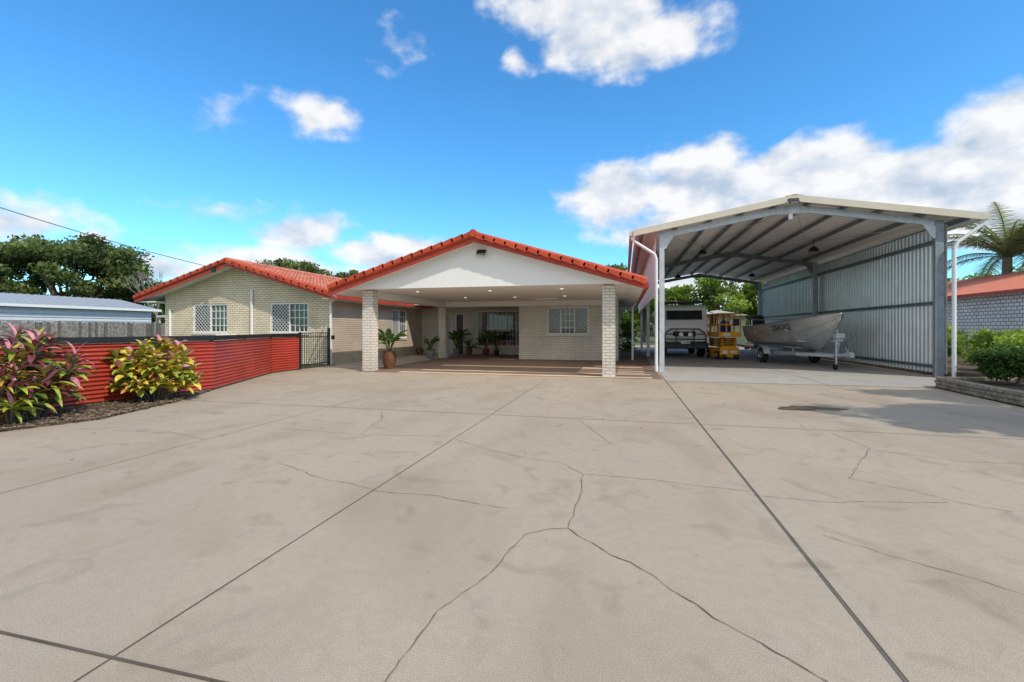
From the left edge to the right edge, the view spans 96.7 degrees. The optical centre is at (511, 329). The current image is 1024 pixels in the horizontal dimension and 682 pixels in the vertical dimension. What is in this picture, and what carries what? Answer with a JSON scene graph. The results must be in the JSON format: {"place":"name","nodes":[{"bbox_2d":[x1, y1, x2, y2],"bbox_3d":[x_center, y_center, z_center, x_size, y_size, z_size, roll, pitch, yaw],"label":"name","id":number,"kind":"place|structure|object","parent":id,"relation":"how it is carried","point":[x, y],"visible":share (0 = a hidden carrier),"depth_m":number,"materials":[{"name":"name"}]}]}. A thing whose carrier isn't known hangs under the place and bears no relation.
{"place":"outdoors","nodes":[
{"label":"outdoors","id":0,"kind":"place"},
{"bbox_2d":[0,292,161,343],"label":"neighbour garage","id":1,"kind":"structure","parent":0,"point":[29,307],"depth_m":25.72,"materials":[{"name":"white metal"}]},
{"bbox_2d":[359,350,661,378],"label":"carport floor","id":2,"kind":"structure","parent":0,"point":[641,360],"depth_m":16.43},
{"bbox_2d":[378,329,407,368],"bbox_3d":[-4.205,0.657,15.575,1.215,1.369,1.174,0,0,14],"label":"potted plant","id":3,"kind":"object","parent":2,"relation":"on","point":[389,356],"visible":0.96,"depth_m":15.44,"materials":[{"name":"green plant"}]},
{"bbox_2d":[424,335,439,358],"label":"potted plant","id":4,"kind":"object","parent":2,"relation":"on","point":[430,352],"visible":1,"depth_m":20.57,"materials":[{"name":"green plant"}]},
{"bbox_2d":[448,329,471,353],"bbox_3d":[-2.953,0.650,24.338,1.446,1.384,1.702,0,0,14],"label":"potted plant","id":5,"kind":"object","parent":2,"relation":"on","point":[457,336],"visible":0.91,"depth_m":24.18,"materials":[{"name":"green plant"}]},
{"bbox_2d":[455,336,481,354],"bbox_3d":[-2.141,0.818,23.831,1.659,1.049,1.571,0,0,14],"label":"potted plant","id":6,"kind":"object","parent":2,"relation":"on","point":[468,350],"visible":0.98,"depth_m":23.73,"materials":[{"name":"green plant"}]},
{"bbox_2d":[475,334,494,354],"bbox_3d":[-1.433,0.798,23.608,1.151,1.089,0.975,0,0,-23],"label":"potted plant","id":7,"kind":"object","parent":2,"relation":"on","point":[486,350],"visible":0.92,"depth_m":23.50,"materials":[{"name":"green plant"}]},
{"bbox_2d":[482,330,510,354],"bbox_3d":[-0.825,0.693,23.391,1.522,1.299,1.483,0,0,-1],"label":"potted plant","id":8,"kind":"object","parent":2,"relation":"on","point":[490,334],"visible":0.99,"depth_m":23.29,"materials":[{"name":"green plant"}]},
{"bbox_2d":[400,359,652,378],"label":"carport paving bands","id":9,"kind":"object","parent":2,"relation":"on","point":[539,372],"visible":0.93,"depth_m":14.11,"materials":[{"name":"beige concrete"}]},
{"bbox_2d":[619,319,639,357],"bbox_3d":[5.333,0.428,20.980,1.027,1.829,0.881,0,0,-5],"label":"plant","id":10,"kind":"object","parent":2,"relation":"on","point":[626,334],"visible":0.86,"depth_m":20.85,"materials":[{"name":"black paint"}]},
{"bbox_2d":[0,345,1023,681],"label":"driveway","id":11,"kind":"structure","parent":0,"point":[122,547],"depth_m":2.99,"materials":[{"name":"concrete"}]},
{"bbox_2d":[132,229,648,376],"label":"brick house","id":12,"kind":"structure","parent":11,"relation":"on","point":[541,304],"depth_m":18.16,"materials":[{"name":"beige brick"}]},
{"bbox_2d":[0,207,212,267],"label":"power line","id":13,"kind":"object","parent":12,"relation":"attached to","point":[99,237],"visible":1,"depth_m":14.25,"materials":[{"name":"black paint"}]},
{"bbox_2d":[191,304,228,334],"bbox_3d":[-12.451,-0.405,18.810,1.850,1.270,0.140,0,0,14],"label":"window","id":14,"kind":"structure","parent":12,"relation":"in","point":[209,319],"depth_m":18.83,"materials":[{"name":"white glass"}]},
{"bbox_2d":[268,302,308,334],"bbox_3d":[-8.748,-0.405,17.897,1.860,1.270,0.140,0,0,14],"label":"window","id":15,"kind":"structure","parent":12,"relation":"in","point":[285,318],"depth_m":17.92,"materials":[{"name":"white glass"}]},
{"bbox_2d":[392,309,407,339],"bbox_3d":[-5.666,-0.215,22.873,0.140,1.510,1.600,0,0,14],"label":"window","id":16,"kind":"structure","parent":12,"relation":"in","point":[398,316],"depth_m":22.88,"materials":[{"name":"white glass"}]},
{"bbox_2d":[438,316,451,353],"bbox_3d":[-3.654,0.295,25.055,0.800,2.090,0.140,0,0,14],"label":"door","id":17,"kind":"structure","parent":12,"relation":"in","point":[449,317],"depth_m":25.01,"materials":[{"name":"metal"}]},
{"bbox_2d":[455,314,463,353],"bbox_3d":[-2.829,0.245,24.851,0.500,2.190,0.140,0,0,14],"label":"door","id":18,"kind":"structure","parent":12,"relation":"in","point":[459,318],"depth_m":24.84,"materials":[{"name":"metal"}]},
{"bbox_2d":[477,311,518,348],"bbox_3d":[-0.543,0.020,24.267,2.880,2.000,0.140,0,0,14],"label":"window","id":19,"kind":"structure","parent":12,"relation":"in","point":[498,322],"depth_m":24.32,"materials":[{"name":"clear glass"}]},
{"bbox_2d":[546,307,589,336],"bbox_3d":[2.451,-0.325,19.974,1.910,1.290,0.140,0,0,14],"label":"window","id":20,"kind":"structure","parent":12,"relation":"in","point":[560,320],"depth_m":20.00,"materials":[{"name":"white glass"}]},
{"bbox_2d":[416,347,423,354],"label":"potted plant","id":21,"kind":"object","parent":11,"relation":"on","point":[419,351],"visible":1,"depth_m":23.95,"materials":[{"name":"green plant"}]},
{"bbox_2d":[0,357,1007,681],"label":"driveway joints","id":22,"kind":"object","parent":11,"relation":"on","point":[346,507],"visible":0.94,"depth_m":2.01,"materials":[{"name":"grey concrete"}]},
{"bbox_2d":[113,398,1021,681],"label":"driveway cracks","id":23,"kind":"object","parent":11,"relation":"on","point":[625,560],"visible":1,"depth_m":2.69,"materials":[{"name":"grey concrete"}]},
{"bbox_2d":[778,405,848,409],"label":"puddle","id":24,"kind":"object","parent":11,"relation":"on","point":[792,407],"visible":1,"depth_m":7.73,"materials":[{"name":"grey liquid"}]},
{"bbox_2d":[0,0,1023,322],"label":"sky","id":25,"kind":"structure","parent":0,"point":[337,136],"materials":[{"name":"blue"}]},
{"bbox_2d":[214,332,1023,407],"bbox_3d":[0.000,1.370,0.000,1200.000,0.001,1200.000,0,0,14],"label":"ground","id":26,"kind":"structure","parent":0,"point":[652,340],"depth_m":16.29,"materials":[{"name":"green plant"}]},
{"bbox_2d":[0,263,19,293],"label":"gum tree","id":27,"kind":"object","parent":26,"relation":"on","point":[4,286],"visible":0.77,"depth_m":39.08,"materials":[{"name":"green plant"}]},
{"bbox_2d":[0,232,154,303],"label":"gum tree","id":28,"kind":"object","parent":26,"relation":"on","point":[39,261],"visible":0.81,"depth_m":43.38,"materials":[{"name":"green plant"}]},
{"bbox_2d":[0,321,164,345],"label":"timber fence","id":29,"kind":"object","parent":26,"relation":"on","point":[106,329],"visible":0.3,"depth_m":24.95,"materials":[{"name":"grey wood"}]},
{"bbox_2d":[0,389,212,431],"bbox_3d":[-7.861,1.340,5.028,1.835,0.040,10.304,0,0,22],"label":"mulch bed","id":30,"kind":"object","parent":26,"relation":"on","point":[92,406],"visible":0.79,"depth_m":7.21,"materials":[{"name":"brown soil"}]},
{"bbox_2d":[0,361,66,423],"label":"cordyline plant","id":31,"kind":"object","parent":30,"relation":"on","point":[14,376],"visible":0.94,"depth_m":6.35,"materials":[{"name":"green plant"}]},
{"bbox_2d":[0,322,99,416],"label":"cordyline plant","id":32,"kind":"object","parent":30,"relation":"on","point":[62,371],"visible":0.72,"depth_m":6.80,"materials":[{"name":"pink plant"}]},
{"bbox_2d":[100,334,204,400],"bbox_3d":[-6.786,0.720,8.638,1.608,1.252,1.492,0,0,38],"label":"croton shrub","id":33,"kind":"object","parent":30,"relation":"on","point":[161,371],"visible":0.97,"depth_m":8.31,"materials":[{"name":"yellow plant"}]},
{"bbox_2d":[94,280,166,322],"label":"gum tree","id":34,"kind":"object","parent":26,"relation":"on","point":[105,295],"visible":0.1,"depth_m":49.72,"materials":[{"name":"green plant"}]},
{"bbox_2d":[117,272,162,322],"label":"bare tree","id":35,"kind":"object","parent":26,"relation":"on","point":[133,279],"visible":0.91,"depth_m":42.03,"materials":[{"name":"grey plant"}]},
{"bbox_2d":[0,333,299,413],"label":"corrugated fence","id":36,"kind":"object","parent":26,"relation":"on","point":[224,360],"visible":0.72,"depth_m":9.96,"materials":[{"name":"red metal"}]},
{"bbox_2d":[146,303,164,322],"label":"gum tree","id":37,"kind":"object","parent":26,"relation":"on","point":[162,307],"visible":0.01,"depth_m":46.42,"materials":[{"name":"green plant"}]},
{"bbox_2d":[156,315,164,322],"bbox_3d":[-23.630,0.175,33.640,3.000,2.350,3.000,0,0,14],"label":"patio shelter","id":38,"kind":"object","parent":26,"relation":"on","point":[160,316],"visible":0.1,"depth_m":32.52,"materials":[{"name":"white metal"}]},
{"bbox_2d":[255,257,331,275],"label":"gum tree","id":39,"kind":"object","parent":26,"relation":"on","point":[304,265],"visible":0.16,"depth_m":49.19,"materials":[{"name":"green plant"}]},
{"bbox_2d":[298,328,334,369],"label":"metal gate","id":40,"kind":"structure","parent":26,"relation":"on","point":[301,337],"depth_m":16.23,"materials":[{"name":"metal"}]},
{"bbox_2d":[331,269,358,277],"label":"gum tree","id":41,"kind":"object","parent":26,"relation":"on","point":[345,274],"visible":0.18,"depth_m":50.40,"materials":[{"name":"green plant"}]},
{"bbox_2d":[606,262,627,270],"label":"gum tree","id":42,"kind":"object","parent":26,"relation":"on","point":[622,267],"visible":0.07,"depth_m":50.30,"materials":[{"name":"green plant"}]},
{"bbox_2d":[620,308,627,325],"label":"garden tree","id":43,"kind":"object","parent":26,"relation":"on","point":[623,313],"visible":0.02,"depth_m":44.70,"materials":[{"name":"green plant"}]},
{"bbox_2d":[623,296,658,341],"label":"garden tree","id":44,"kind":"object","parent":26,"relation":"on","point":[637,318],"visible":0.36,"depth_m":47.69,"materials":[{"name":"green plant"}]},
{"bbox_2d":[650,284,701,310],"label":"garden tree","id":45,"kind":"object","parent":26,"relation":"on","point":[675,293],"visible":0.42,"depth_m":45.83,"materials":[{"name":"green plant"}]},
{"bbox_2d":[621,311,749,336],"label":"distant treeline","id":46,"kind":"object","parent":26,"relation":"on","point":[638,328],"visible":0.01,"depth_m":84.76,"materials":[{"name":"green plant"}]},
{"bbox_2d":[688,273,752,312],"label":"garden tree","id":47,"kind":"object","parent":26,"relation":"on","point":[712,293],"visible":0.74,"depth_m":43.47,"materials":[{"name":"green plant"}]},
{"bbox_2d":[732,281,765,320],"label":"garden tree","id":48,"kind":"object","parent":26,"relation":"on","point":[749,291],"visible":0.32,"depth_m":43.82,"materials":[{"name":"green plant"}]},
{"bbox_2d":[934,376,1023,406],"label":"retaining wall","id":49,"kind":"structure","parent":26,"relation":"on","point":[966,386],"depth_m":9.14,"materials":[{"name":"stone"}]},
{"bbox_2d":[947,271,1023,351],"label":"neighbour house","id":50,"kind":"structure","parent":26,"relation":"on","point":[993,302],"depth_m":22.27,"materials":[{"name":"white brick"}]},
{"bbox_2d":[947,202,1023,277],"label":"palm tree","id":51,"kind":"object","parent":26,"relation":"on","point":[1008,247],"visible":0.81,"depth_m":25.63,"materials":[{"name":"green plant"}]},
{"bbox_2d":[959,263,1023,279],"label":"garden tree","id":52,"kind":"object","parent":26,"relation":"on","point":[969,276],"visible":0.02,"depth_m":34.79,"materials":[{"name":"green plant"}]},
{"bbox_2d":[707,310,745,344],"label":"garden shed","id":53,"kind":"structure","parent":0,"point":[741,339],"depth_m":37.67,"materials":[{"name":"green metal"}]},
{"bbox_2d":[641,348,935,387],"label":"shed floor","id":54,"kind":"structure","parent":0,"point":[687,366],"depth_m":14.15,"materials":[{"name":"concrete"}]},
{"bbox_2d":[653,301,715,356],"bbox_3d":[8.822,0.004,24.235,2.800,2.685,6.515,0,0,14],"label":"caravan","id":55,"kind":"object","parent":54,"relation":"on","point":[685,326],"visible":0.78,"depth_m":21.56,"materials":[{"name":"white metal"}]},
{"bbox_2d":[706,313,740,358],"bbox_3d":[9.661,0.315,20.951,0.952,2.062,2.092,0,0,5],"label":"scissor lift","id":56,"kind":"object","parent":54,"relation":"on","point":[722,348],"visible":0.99,"depth_m":20.20,"materials":[{"name":"metal"}]},
{"bbox_2d":[718,317,730,331],"bbox_3d":[9.602,-0.138,20.548,0.540,0.795,0.526,0,0,14],"label":"tool bag","id":57,"kind":"object","parent":56,"relation":"on","point":[722,328],"visible":0.56,"depth_m":20.36,"materials":[{"name":"blue fabric"}]},
{"bbox_2d":[744,330,854,369],"bbox_3d":[11.043,0.680,17.305,2.220,1.332,5.870,0,0,5],"label":"trailer","id":58,"kind":"object","parent":54,"relation":"on","point":[764,352],"visible":0.94,"depth_m":17.22,"materials":[{"name":"metal"}]},
{"bbox_2d":[742,313,843,351],"bbox_3d":[11.101,0.198,17.919,2.136,1.688,5.897,0,0,5],"label":"aluminium boat","id":59,"kind":"object","parent":58,"relation":"on","point":[814,332],"visible":0.97,"depth_m":16.64,"materials":[{"name":"metal"}]},
{"bbox_2d":[627,194,989,377],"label":"steel carport shed","id":60,"kind":"structure","parent":54,"relation":"on","point":[875,273],"depth_m":15.81,"materials":[{"name":"metal"}]},
{"bbox_2d":[737,344,1023,390],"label":"garden bed","id":61,"kind":"object","parent":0,"point":[966,369],"visible":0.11,"depth_m":13.67,"materials":[{"name":"soil"}]},
{"bbox_2d":[947,323,985,356],"bbox_3d":[15.825,0.476,16.818,2.659,1.544,2.667,0,0,-1],"label":"garden shrub","id":62,"kind":"object","parent":61,"relation":"on","point":[960,348],"visible":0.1,"depth_m":15.92,"materials":[{"name":"green plant"}]},
{"bbox_2d":[957,328,1023,366],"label":"garden shrub","id":63,"kind":"object","parent":61,"relation":"on","point":[984,335],"visible":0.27,"depth_m":12.92,"materials":[{"name":"green plant"}]},
{"bbox_2d":[966,340,1023,384],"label":"garden shrub","id":64,"kind":"object","parent":61,"relation":"on","point":[1004,364],"visible":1,"depth_m":9.52,"materials":[{"name":"green plant"}]},
{"bbox_2d":[989,335,1023,351],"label":"garden shrub","id":65,"kind":"object","parent":61,"relation":"on","point":[1014,341],"visible":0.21,"depth_m":11.54,"materials":[{"name":"green plant"}]}
]}

